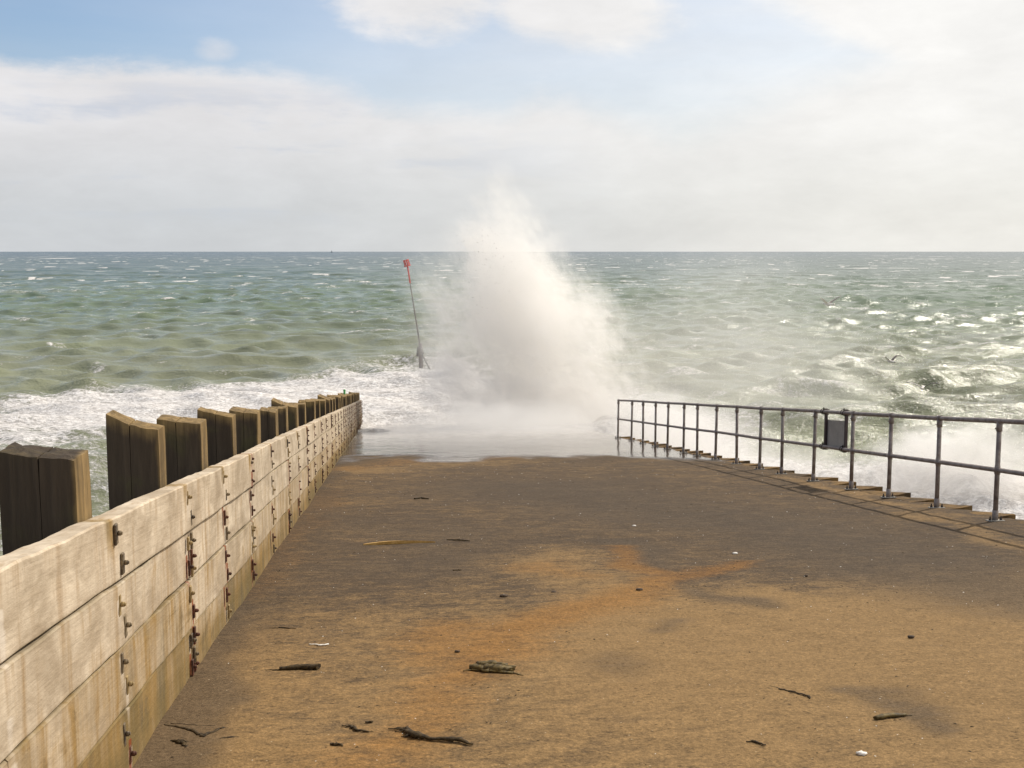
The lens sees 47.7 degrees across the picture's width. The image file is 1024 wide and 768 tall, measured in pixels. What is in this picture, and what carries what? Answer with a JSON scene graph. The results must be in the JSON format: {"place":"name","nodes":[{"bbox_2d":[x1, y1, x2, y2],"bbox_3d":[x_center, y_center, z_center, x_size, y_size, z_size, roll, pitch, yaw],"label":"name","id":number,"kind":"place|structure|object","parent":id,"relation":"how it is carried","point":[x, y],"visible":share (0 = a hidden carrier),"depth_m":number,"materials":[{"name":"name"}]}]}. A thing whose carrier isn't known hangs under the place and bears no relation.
{"place":"outdoors","nodes":[
{"label":"outdoors","id":0,"kind":"place"},
{"bbox_2d":[0,252,1023,555],"bbox_3d":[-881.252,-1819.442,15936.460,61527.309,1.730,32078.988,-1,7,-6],"label":"sea","id":1,"kind":"structure","parent":0,"point":[88,340],"depth_m":81.29,"materials":[{"name":"liquid"}]},
{"bbox_2d":[403,259,429,368],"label":"beacon","id":2,"kind":"object","parent":1,"relation":"in","point":[420,352],"visible":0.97,"depth_m":65.87,"materials":[{"name":"metal"}]},
{"bbox_2d":[592,345,1023,493],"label":"surf droplets","id":3,"kind":"object","parent":1,"relation":"on","point":[855,447],"visible":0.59,"depth_m":31.54,"materials":[{"name":"liquid"}]},
{"bbox_2d":[907,382,938,389],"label":"gull","id":4,"kind":"object","parent":1,"relation":"on","point":[922,387],"visible":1,"depth_m":48.38,"materials":[{"name":"white"}]},
{"bbox_2d":[0,0,1023,251],"label":"sky","id":5,"kind":"structure","parent":0,"point":[126,125],"materials":[{"name":"white"}]},
{"bbox_2d":[132,423,1023,767],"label":"slipway","id":6,"kind":"structure","parent":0,"point":[682,683],"depth_m":7.26,"materials":[{"name":"concrete"}]},
{"bbox_2d":[170,739,188,746],"bbox_3d":[-1.385,1.507,4.868,0.050,0.021,0.138,-6,9,-42],"label":"seaweed clump","id":7,"kind":"object","parent":6,"relation":"on","point":[181,741],"visible":1,"depth_m":4.86,"materials":[{"name":"brown plant"}]},
{"bbox_2d":[0,392,362,767],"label":"timber breastwork","id":8,"kind":"object","parent":6,"relation":"attached to","point":[115,618],"visible":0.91,"depth_m":4.83,"materials":[{"name":"brown wood"}]},
{"bbox_2d":[164,723,225,736],"bbox_3d":[-1.411,1.504,5.073,0.302,0.038,0.160,3,7,28],"label":"seaweed strip","id":9,"kind":"object","parent":6,"relation":"on","point":[200,734],"visible":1,"depth_m":5.04,"materials":[{"name":"brown plant"}]},
{"bbox_2d":[268,663,320,670],"bbox_3d":[-1.161,1.497,6.125,0.295,0.032,0.054,0,7,-2],"label":"driftwood stick","id":10,"kind":"object","parent":6,"relation":"on","point":[304,666],"visible":1,"depth_m":6.11,"materials":[{"name":"brown wood"}]},
{"bbox_2d":[342,724,369,731],"bbox_3d":[-0.684,1.501,5.042,0.042,0.022,0.167,-6,9,-42],"label":"seaweed scrap","id":11,"kind":"object","parent":6,"relation":"on","point":[354,727],"visible":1,"depth_m":5.02,"materials":[{"name":"brown plant"}]},
{"bbox_2d":[363,541,434,544],"bbox_3d":[-1.081,1.504,11.081,0.687,0.035,0.110,-1,7,-11],"label":"split reed","id":12,"kind":"object","parent":6,"relation":"on","point":[388,542],"visible":1,"depth_m":11.02,"materials":[{"name":"beige plant"}]},
{"bbox_2d":[388,726,472,744],"bbox_3d":[-0.361,1.496,4.904,0.444,0.044,0.114,5,8,37],"label":"seaweed frond","id":13,"kind":"object","parent":6,"relation":"on","point":[412,733],"visible":1,"depth_m":4.88,"materials":[{"name":"brown plant"}]},
{"bbox_2d":[447,539,469,540],"bbox_3d":[-0.520,1.506,11.170,0.260,0.028,0.034,3,7,27],"label":"dark reed","id":14,"kind":"object","parent":6,"relation":"on","point":[458,539],"visible":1,"depth_m":11.15,"materials":[{"name":"brown plant"}]},
{"bbox_2d":[463,660,521,674],"bbox_3d":[-0.071,1.483,6.072,0.332,0.053,0.177,2,7,19],"label":"bark chunk","id":15,"kind":"object","parent":6,"relation":"on","point":[493,666],"visible":1,"depth_m":6.03,"materials":[{"name":"brown wood"}]},
{"bbox_2d":[335,180,685,425],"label":"spray droplets","id":16,"kind":"object","parent":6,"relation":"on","point":[529,342],"visible":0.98,"depth_m":43.16,"materials":[{"name":"liquid"}]},
{"bbox_2d":[170,461,1023,764],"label":"dark grit","id":17,"kind":"object","parent":6,"relation":"on","point":[624,607],"visible":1,"depth_m":7.85,"materials":[{"name":"black stone"}]},
{"bbox_2d":[239,462,1017,753],"bbox_3d":[1.316,1.491,13.201,7.297,2.157,18.431,-1,7,-6],"label":"shell grit","id":18,"kind":"object","parent":6,"relation":"on","point":[607,634],"visible":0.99,"depth_m":8.33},
{"bbox_2d":[746,740,765,745],"bbox_3d":[1.010,1.478,4.774,0.092,0.012,0.027,6,9,41],"label":"seaweed curl","id":19,"kind":"object","parent":6,"relation":"on","point":[755,741],"visible":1,"depth_m":4.78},
{"bbox_2d":[770,685,810,698],"bbox_3d":[1.338,1.476,5.560,0.041,0.033,0.275,-4,8,-33],"label":"seaweed ribbon","id":20,"kind":"object","parent":6,"relation":"on","point":[809,696],"visible":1,"depth_m":5.55,"materials":[{"name":"brown plant"}]},
{"bbox_2d":[615,399,1023,521],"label":"railing","id":21,"kind":"object","parent":6,"relation":"on","point":[997,469],"visible":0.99,"depth_m":15.96,"materials":[{"name":"metal"}]},
{"bbox_2d":[819,407,849,452],"bbox_3d":[4.626,0.654,16.624,0.110,0.724,0.860,-1,7,-6],"label":"railing sign","id":22,"kind":"object","parent":21,"relation":"attached to","point":[836,433],"visible":0.98,"depth_m":16.64,"materials":[{"name":"metal"}]},
{"bbox_2d":[856,750,866,755],"bbox_3d":[1.394,1.474,4.617,0.037,0.017,0.035,-5,8,-39],"label":"shell chip","id":23,"kind":"object","parent":6,"relation":"on","point":[861,753],"visible":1,"depth_m":4.61,"materials":[{"name":"white"}]},
{"bbox_2d":[873,713,912,719],"bbox_3d":[1.685,1.465,5.121,0.203,0.022,0.037,-2,7,-20],"label":"driftwood piece","id":24,"kind":"object","parent":6,"relation":"on","point":[886,715],"visible":1,"depth_m":5.11,"materials":[{"name":"brown wood"}]},
{"bbox_2d":[434,151,1021,462],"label":"drift droplets","id":25,"kind":"object","parent":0,"point":[770,365],"visible":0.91,"depth_m":42.89,"materials":[{"name":"liquid"}]},
{"bbox_2d":[820,296,839,305],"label":"gull","id":26,"kind":"object","parent":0,"point":[827,303],"visible":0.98,"depth_m":62.05,"materials":[{"name":"white"}]},
{"bbox_2d":[882,355,900,362],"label":"gull","id":27,"kind":"object","parent":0,"point":[892,359],"visible":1,"depth_m":58.65,"materials":[{"name":"white"}]}
]}

